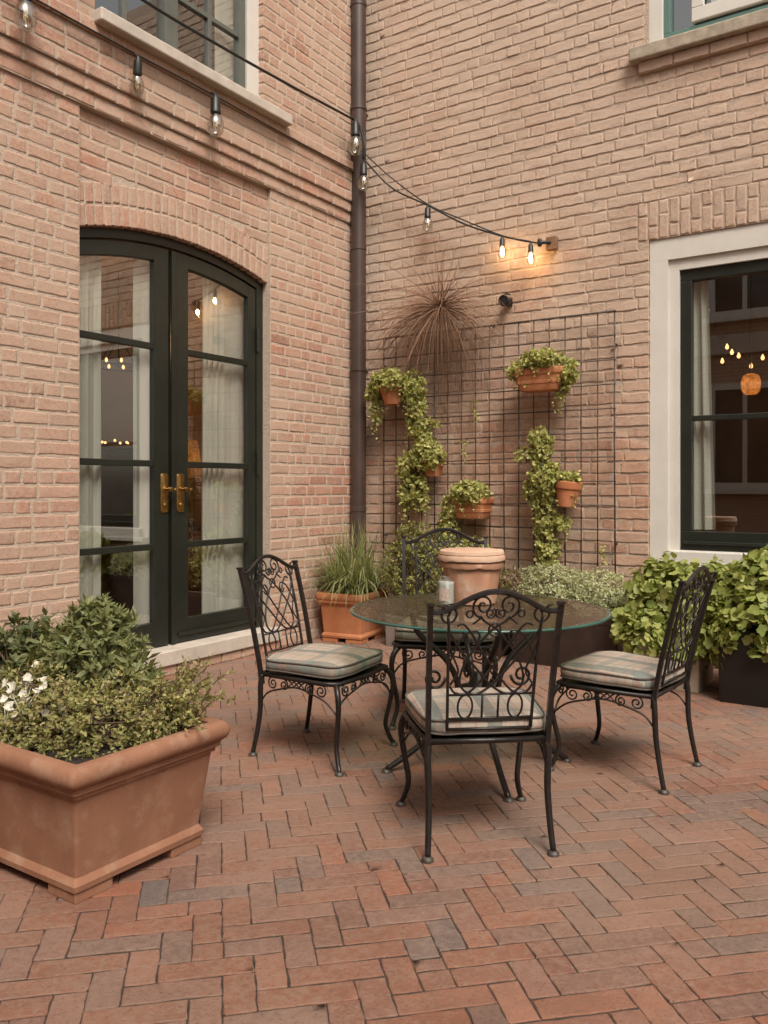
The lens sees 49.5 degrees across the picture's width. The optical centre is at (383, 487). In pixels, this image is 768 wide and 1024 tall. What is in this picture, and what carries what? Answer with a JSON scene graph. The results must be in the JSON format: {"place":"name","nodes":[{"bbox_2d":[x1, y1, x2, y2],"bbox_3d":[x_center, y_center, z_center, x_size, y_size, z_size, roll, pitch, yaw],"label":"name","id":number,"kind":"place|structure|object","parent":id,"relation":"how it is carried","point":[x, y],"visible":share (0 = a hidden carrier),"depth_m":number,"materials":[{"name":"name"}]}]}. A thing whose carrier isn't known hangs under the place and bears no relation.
{"place":"outdoors","nodes":[
{"label":"outdoors","id":0,"kind":"place"},
{"bbox_2d":[101,445,132,612],"bbox_3d":[-2.318,0.375,6.820,0.440,1.410,1.040,0,0,34],"label":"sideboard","id":1,"kind":"object","parent":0,"point":[117,511],"visible":0.05,"depth_m":6.72,"materials":[{"name":"grey wood"}]},
{"bbox_2d":[101,439,132,445],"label":"fairy lights","id":2,"kind":"object","parent":1,"relation":"on","point":[119,443],"visible":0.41,"depth_m":6.73,"materials":[{"name":"yellow glass"}]},
{"bbox_2d":[101,526,132,535],"bbox_3d":[-2.446,0.700,6.449,0.900,0.760,1.600,0,0,34],"label":"window sill","id":3,"kind":"structure","parent":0,"point":[116,530],"depth_m":6.32,"materials":[{"name":"white wood"}]},
{"bbox_2d":[188,523,200,530],"bbox_3d":[-1.724,0.700,7.168,0.600,0.760,0.600,0,0,34],"label":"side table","id":4,"kind":"object","parent":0,"point":[195,527],"depth_m":6.90,"materials":[{"name":"brown wood"}]},
{"bbox_2d":[188,440,201,524],"bbox_3d":[-1.724,-0.040,7.168,0.340,0.720,0.340,0,0,34],"label":"table lamp","id":5,"kind":"object","parent":4,"relation":"on","point":[193,452],"visible":0.19,"depth_m":7.08,"materials":[{"name":"brown"}]},
{"bbox_2d":[0,630,767,1023],"bbox_3d":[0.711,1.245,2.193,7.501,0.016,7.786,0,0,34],"label":"brick paving","id":6,"kind":"structure","parent":0,"point":[620,754],"depth_m":2.59,"materials":[{"name":"red brick"}]},
{"bbox_2d":[0,714,229,904],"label":"terracotta planter","id":7,"kind":"object","parent":6,"relation":"on","point":[76,830],"visible":0.63,"depth_m":2.59,"materials":[{"name":"ceramic"}]},
{"bbox_2d":[0,607,60,700],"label":"dark bush","id":8,"kind":"object","parent":7,"relation":"in","point":[12,648],"visible":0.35,"depth_m":3.01,"materials":[{"name":"green plant"}]},
{"bbox_2d":[0,661,128,745],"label":"white flowers","id":9,"kind":"object","parent":7,"relation":"in","point":[4,698],"visible":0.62,"depth_m":2.75,"materials":[{"name":"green plant"}]},
{"bbox_2d":[22,592,171,715],"bbox_3d":[-1.017,0.638,2.982,0.556,0.532,0.437,0,0,34],"label":"leafy shrub","id":10,"kind":"object","parent":7,"relation":"in","point":[97,642],"visible":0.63,"depth_m":2.91,"materials":[{"name":"green plant"}]},
{"bbox_2d":[0,652,201,760],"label":"thyme","id":11,"kind":"object","parent":7,"relation":"in","point":[86,723],"visible":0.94,"depth_m":2.74,"materials":[{"name":"green plant"}]},
{"bbox_2d":[157,653,236,732],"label":"yellow sprigs","id":12,"kind":"object","parent":7,"relation":"on","point":[187,675],"visible":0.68,"depth_m":2.89,"materials":[{"name":"green plant"}]},
{"bbox_2d":[0,0,366,678],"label":"brick house","id":13,"kind":"structure","parent":6,"relation":"on","point":[97,158],"depth_m":5.75,"materials":[{"name":"brick"}]},
{"bbox_2d":[79,256,100,617],"bbox_3d":[-1.884,-0.335,5.167,0.034,2.750,0.295,0,0,33],"label":"curtain","id":14,"kind":"object","parent":13,"relation":"hanging from","point":[90,418],"visible":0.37,"depth_m":5.22,"materials":[{"name":"white fabric"}]},
{"bbox_2d":[101,273,132,370],"bbox_3d":[-2.118,-1.332,6.662,0.417,0.756,0.419,0,0,34],"label":"chandelier","id":15,"kind":"object","parent":13,"relation":"hanging from","point":[118,363],"visible":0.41,"depth_m":6.66,"materials":[{"name":"black metal"}]},
{"bbox_2d":[79,239,176,648],"bbox_3d":[-1.677,-0.271,5.305,0.121,2.679,0.854,0,0,34],"label":"door leaf","id":16,"kind":"structure","parent":13,"relation":"in","point":[157,629],"depth_m":5.57,"materials":[{"name":"black paint"}]},
{"bbox_2d":[133,259,149,624],"bbox_3d":[-1.585,-0.335,5.604,0.016,2.750,0.245,0,0,36],"label":"curtain","id":17,"kind":"object","parent":13,"relation":"hanging from","point":[141,432],"visible":0.54,"depth_m":5.57,"materials":[{"name":"white fabric"}]},
{"bbox_2d":[118,0,244,87],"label":"window frame","id":18,"kind":"structure","parent":13,"relation":"in","point":[167,28],"depth_m":5.90,"materials":[{"name":"grey paint"}]},
{"bbox_2d":[13,0,352,170],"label":"string light","id":19,"kind":"object","parent":13,"relation":"hanging from","point":[215,110],"visible":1,"depth_m":5.31,"materials":[{"name":"black rubber"}]},
{"bbox_2d":[168,251,255,643],"bbox_3d":[-1.205,-0.272,6.010,0.121,2.680,0.843,0,0,34],"label":"door leaf","id":20,"kind":"structure","parent":13,"relation":"in","point":[182,627],"depth_m":5.79,"materials":[{"name":"black paint"}]},
{"bbox_2d":[201,277,223,613],"bbox_3d":[-1.256,-0.335,6.096,0.038,2.750,0.210,0,0,30],"label":"curtain","id":21,"kind":"object","parent":13,"relation":"hanging from","point":[212,563],"visible":0.82,"depth_m":6.08,"materials":[{"name":"white fabric"}]},
{"bbox_2d":[215,0,232,80],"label":"curtain","id":22,"kind":"object","parent":13,"relation":"hanging from","point":[224,58],"visible":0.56,"depth_m":6.12,"materials":[{"name":"white fabric"}]},
{"bbox_2d":[224,287,243,609],"bbox_3d":[-1.113,-0.335,6.329,0.017,2.750,0.315,0,0,34],"label":"curtain","id":23,"kind":"object","parent":13,"relation":"hanging from","point":[233,426],"visible":0.57,"depth_m":6.29,"materials":[{"name":"white fabric"}]},
{"bbox_2d":[141,0,362,155],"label":"string light","id":24,"kind":"object","parent":13,"relation":"hanging from","point":[355,132],"visible":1,"depth_m":6.07,"materials":[{"name":"black rubber"}]},
{"bbox_2d":[350,0,367,557],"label":"drainpipe","id":25,"kind":"object","parent":13,"relation":"attached to","point":[358,250],"visible":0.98,"depth_m":7.14,"materials":[{"name":"brown metal"}]},
{"bbox_2d":[236,554,397,776],"bbox_3d":[-0.319,0.784,3.932,0.609,0.912,0.522,0,0,30],"label":"patio chair","id":26,"kind":"object","parent":6,"relation":"on","point":[337,684],"visible":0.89,"depth_m":3.90,"materials":[{"name":"black metal"}]},
{"bbox_2d":[266,643,382,679],"bbox_3d":[-0.280,0.808,3.910,0.445,0.086,0.476,0,0,27],"label":"seat cushion","id":27,"kind":"object","parent":26,"relation":"on","point":[324,661],"visible":1,"depth_m":3.78,"materials":[{"name":"fabric"}]},
{"bbox_2d":[316,588,388,643],"bbox_3d":[-0.253,1.042,6.822,0.430,0.395,0.490,0,0,26],"label":"terracotta planter","id":28,"kind":"object","parent":6,"relation":"on","point":[340,622],"visible":0.74,"depth_m":6.64,"materials":[{"name":"ceramic"}]},
{"bbox_2d":[297,517,421,609],"bbox_3d":[-0.068,0.596,6.752,0.932,0.819,1.286,0,0,34],"label":"strap leaf plant","id":29,"kind":"object","parent":28,"relation":"in","point":[351,573],"visible":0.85,"depth_m":6.70,"materials":[{"name":"green plant"}]},
{"bbox_2d":[385,625,416,649],"bbox_3d":[0.208,1.120,6.549,0.300,0.240,0.300,0,0,34],"label":"planter","id":30,"kind":"object","parent":6,"relation":"on","point":[390,633],"visible":0.1,"depth_m":6.48,"materials":[{"name":"ceramic"}]},
{"bbox_2d":[378,520,447,595],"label":"boxwood","id":31,"kind":"object","parent":30,"relation":"on","point":[395,584],"visible":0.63,"depth_m":6.50,"materials":[{"name":"green plant"}]},
{"bbox_2d":[388,528,497,729],"bbox_3d":[0.328,0.739,4.558,0.574,1.003,0.670,0,0,5],"label":"patio chair","id":32,"kind":"object","parent":6,"relation":"on","point":[404,646],"visible":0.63,"depth_m":4.76,"materials":[{"name":"black metal"}]},
{"bbox_2d":[395,627,494,642],"bbox_3d":[0.324,0.765,4.510,0.524,0.094,0.489,0,0,3],"label":"seat cushion","id":33,"kind":"object","parent":32,"relation":"on","point":[406,634],"visible":0.37,"depth_m":4.27,"materials":[{"name":"fabric"}]},
{"bbox_2d":[396,589,565,863],"bbox_3d":[0.335,0.784,2.991,0.522,0.912,0.609,0,0,-6],"label":"patio chair","id":34,"kind":"object","parent":6,"relation":"on","point":[542,738],"visible":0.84,"depth_m":2.79,"materials":[{"name":"black metal"}]},
{"bbox_2d":[405,687,544,735],"bbox_3d":[0.330,0.808,3.035,0.476,0.086,0.445,0,0,-6],"label":"seat cushion","id":35,"kind":"object","parent":34,"relation":"on","point":[415,704],"visible":0.78,"depth_m":2.89,"materials":[{"name":"fabric"}]},
{"bbox_2d":[350,593,611,802],"bbox_3d":[0.418,0.890,3.701,1.142,0.700,1.142,0,0,34],"label":"patio table","id":36,"kind":"object","parent":6,"relation":"on","point":[406,611],"visible":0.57,"depth_m":3.60,"materials":[{"name":"clear glass"}]},
{"bbox_2d":[437,576,453,605],"bbox_3d":[0.283,0.471,3.799,0.082,0.132,0.083,0,0,34],"label":"glass jar","id":37,"kind":"object","parent":36,"relation":"on","point":[445,592],"visible":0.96,"depth_m":3.77,"materials":[{"name":"glass"}]},
{"bbox_2d":[438,547,504,605],"bbox_3d":[0.411,0.414,3.892,0.312,0.251,0.313,0,0,34],"label":"terracotta pot","id":38,"kind":"object","parent":36,"relation":"on","point":[472,570],"visible":0.94,"depth_m":3.78,"materials":[{"name":"orange ceramic"}]},
{"bbox_2d":[453,633,512,656],"bbox_3d":[0.724,1.110,6.348,0.540,0.260,0.320,0,0,34],"label":"planter","id":39,"kind":"object","parent":6,"relation":"on","point":[502,645],"visible":0.02,"depth_m":6.13,"materials":[{"name":"brown ceramic"}]},
{"bbox_2d":[442,534,515,589],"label":"green bush","id":40,"kind":"object","parent":39,"relation":"on","point":[465,544],"visible":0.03,"depth_m":6.39,"materials":[{"name":"green plant"}]},
{"bbox_2d":[498,563,528,594],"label":"dusty pink herb","id":41,"kind":"object","parent":39,"relation":"on","point":[509,578],"visible":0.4,"depth_m":6.15,"materials":[{"name":"green plant"}]},
{"bbox_2d":[366,0,767,667],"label":"brick wall","id":42,"kind":"structure","parent":6,"relation":"on","point":[618,148],"depth_m":6.33,"materials":[{"name":"brown brick"}]},
{"bbox_2d":[357,238,522,432],"bbox_3d":[0.263,-1.206,6.555,1.507,1.566,0.703,0,0,34],"label":"dried plant","id":43,"kind":"object","parent":42,"relation":"attached to","point":[438,308],"visible":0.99,"depth_m":6.70,"materials":[{"name":"plant"}]},
{"bbox_2d":[382,310,617,578],"bbox_3d":[0.847,-0.309,6.610,2.030,1.947,0.075,0,0,34],"label":"wire trellis","id":44,"kind":"object","parent":42,"relation":"attached to","point":[518,435],"visible":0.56,"depth_m":6.45,"materials":[{"name":"black metal"}]},
{"bbox_2d":[380,385,404,405],"bbox_3d":[0.092,-0.762,6.968,0.255,0.155,0.263,0,0,34],"label":"wall pot","id":45,"kind":"object","parent":44,"relation":"hanging from","point":[390,397],"depth_m":6.88,"materials":[{"name":"orange ceramic"}]},
{"bbox_2d":[364,367,442,454],"bbox_3d":[0.137,-0.606,6.861,0.748,0.794,0.276,0,0,34],"label":"trailing ivy","id":46,"kind":"object","parent":44,"relation":"hanging from","point":[415,406],"visible":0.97,"depth_m":6.81,"materials":[{"name":"green plant"}]},
{"bbox_2d":[394,425,447,528],"bbox_3d":[0.298,-0.083,6.775,0.532,0.865,0.227,0,0,34],"label":"trailing ivy","id":47,"kind":"object","parent":44,"relation":"hanging from","point":[411,474],"visible":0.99,"depth_m":6.77,"materials":[{"name":"green plant"}]},
{"bbox_2d":[422,460,444,476],"bbox_3d":[0.402,-0.150,6.775,0.188,0.130,0.199,0,0,34],"label":"wall pot","id":48,"kind":"object","parent":44,"relation":"hanging from","point":[434,473],"depth_m":6.71,"materials":[{"name":"orange ceramic"}]},
{"bbox_2d":[461,438,468,460],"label":"vine sprig","id":49,"kind":"object","parent":44,"relation":"attached to","point":[464,453],"visible":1,"depth_m":6.70,"materials":[{"name":"green plant"}]},
{"bbox_2d":[451,497,493,518],"bbox_3d":[0.706,0.158,6.573,0.300,0.174,0.234,0,0,34],"label":"wall trough","id":50,"kind":"object","parent":44,"relation":"hanging from","point":[485,509],"depth_m":6.48,"materials":[{"name":"orange ceramic"}]},
{"bbox_2d":[431,479,493,567],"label":"trailing ivy","id":51,"kind":"object","parent":50,"relation":"in","point":[470,491],"visible":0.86,"depth_m":6.54,"materials":[{"name":"green plant"}]},
{"bbox_2d":[471,400,480,422],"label":"vine sprig","id":52,"kind":"object","parent":44,"relation":"attached to","point":[473,408],"visible":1,"depth_m":6.63,"materials":[{"name":"green plant"}]},
{"bbox_2d":[513,366,564,392],"bbox_3d":[1.191,-0.802,6.237,0.400,0.174,0.244,0,0,34],"label":"wall trough","id":53,"kind":"object","parent":44,"relation":"hanging from","point":[540,382],"depth_m":6.14,"materials":[{"name":"orange ceramic"}]},
{"bbox_2d":[504,347,580,412],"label":"trailing ivy","id":54,"kind":"object","parent":53,"relation":"in","point":[543,357],"visible":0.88,"depth_m":6.09,"materials":[{"name":"green plant"}]},
{"bbox_2d":[512,425,583,580],"bbox_3d":[1.205,0.126,6.169,0.582,1.201,0.270,0,0,34],"label":"trailing ivy","id":55,"kind":"object","parent":44,"relation":"hanging from","point":[539,489],"visible":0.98,"depth_m":6.16,"materials":[{"name":"green plant"}]},
{"bbox_2d":[554,480,582,507],"bbox_3d":[1.351,0.051,6.127,0.204,0.190,0.215,7,4,34],"label":"wall pot","id":56,"kind":"object","parent":44,"relation":"hanging from","point":[565,490],"depth_m":6.05,"materials":[{"name":"orange ceramic"}]},
{"bbox_2d":[599,545,607,564],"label":"vine sprig","id":57,"kind":"object","parent":44,"relation":"attached to","point":[603,550],"visible":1,"depth_m":6.06,"materials":[{"name":"green plant"}]},
{"bbox_2d":[498,293,512,306],"bbox_3d":[0.956,-1.459,6.514,0.096,0.114,0.104,0,0,34],"label":"wall spotlight","id":58,"kind":"object","parent":42,"relation":"attached to","point":[505,301],"depth_m":6.48,"materials":[{"name":"black plastic"}]},
{"bbox_2d":[537,236,557,250],"bbox_3d":[1.240,-1.850,6.329,0.163,0.100,0.086,0,0,-5],"label":"light bracket","id":59,"kind":"object","parent":42,"relation":"attached to","point":[551,242],"visible":1,"depth_m":6.30,"materials":[{"name":"brown metal"}]},
{"bbox_2d":[358,122,541,263],"bbox_3d":[0.492,-2.399,6.718,1.641,1.429,0.162,0,0,28],"label":"string light","id":60,"kind":"object","parent":59,"relation":"hanging from","point":[363,173],"visible":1,"depth_m":6.83,"materials":[{"name":"black rubber"}]},
{"bbox_2d":[694,280,715,529],"bbox_3d":[2.262,-0.605,5.889,0.157,1.810,0.038,0,0,31],"label":"curtain","id":61,"kind":"object","parent":42,"relation":"hanging from","point":[704,504],"visible":0.94,"depth_m":5.89,"materials":[{"name":"white fabric"}]},
{"bbox_2d":[664,0,767,37],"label":"window frame","id":62,"kind":"structure","parent":42,"relation":"in","point":[668,4],"depth_m":5.88,"materials":[{"name":"white paint"}]},
{"bbox_2d":[680,259,767,552],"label":"window frame","id":63,"kind":"structure","parent":42,"relation":"in","point":[690,539],"depth_m":5.85,"materials":[{"name":"green paint"}]},
{"bbox_2d":[709,308,767,367],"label":"room string light","id":64,"kind":"object","parent":42,"relation":"hanging from","point":[738,354],"visible":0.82,"depth_m":6.77,"materials":[{"name":"glass"}]},
{"bbox_2d":[741,275,760,394],"bbox_3d":[2.924,-1.440,6.645,0.150,1.400,0.150,0,0,34],"label":"pendant lamp","id":65,"kind":"object","parent":42,"relation":"hanging from","point":[750,383],"visible":0.96,"depth_m":6.61,"materials":[{"name":"brown glass"}]},
{"bbox_2d":[512,618,623,667],"bbox_3d":[1.341,1.055,5.887,0.780,0.370,0.440,0,0,34],"label":"planter","id":66,"kind":"object","parent":6,"relation":"on","point":[577,642],"visible":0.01,"depth_m":5.67,"materials":[{"name":"brown ceramic"}]},
{"bbox_2d":[515,560,635,618],"bbox_3d":[1.333,0.777,5.858,0.901,0.512,0.524,0,0,34],"label":"silvery bush","id":67,"kind":"object","parent":66,"relation":"in","point":[569,587],"visible":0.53,"depth_m":5.78,"materials":[{"name":"green plant"}]},
{"bbox_2d":[551,566,717,794],"bbox_3d":[1.099,0.784,3.669,0.609,0.912,0.522,0,0,38],"label":"patio chair","id":68,"kind":"object","parent":6,"relation":"on","point":[691,644],"visible":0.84,"depth_m":3.53,"materials":[{"name":"black metal"}]},
{"bbox_2d":[560,651,684,690],"bbox_3d":[1.064,0.808,3.696,0.445,0.086,0.476,0,0,40],"label":"seat cushion","id":69,"kind":"object","parent":68,"relation":"on","point":[624,670],"visible":0.88,"depth_m":3.57,"materials":[{"name":"fabric"}]},
{"bbox_2d":[626,627,712,692],"bbox_3d":[1.823,1.060,5.312,0.460,0.360,0.420,0,0,34],"label":"planter","id":70,"kind":"object","parent":6,"relation":"on","point":[701,677],"visible":0.18,"depth_m":5.09,"materials":[{"name":"concrete"}]},
{"bbox_2d":[609,551,717,669],"bbox_3d":[1.790,0.757,5.252,0.745,0.718,0.617,0,0,34],"label":"lime ivy bush","id":71,"kind":"object","parent":70,"relation":"in","point":[646,609],"visible":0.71,"depth_m":5.20,"materials":[{"name":"green plant"}]},
{"bbox_2d":[716,630,767,707],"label":"planter","id":72,"kind":"object","parent":6,"relation":"on","point":[743,677],"visible":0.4,"depth_m":4.74,"materials":[{"name":"black metal"}]},
{"bbox_2d":[688,544,767,668],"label":"lime ivy bush","id":73,"kind":"object","parent":72,"relation":"in","point":[738,601],"visible":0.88,"depth_m":4.79,"materials":[{"name":"green plant"}]}
]}

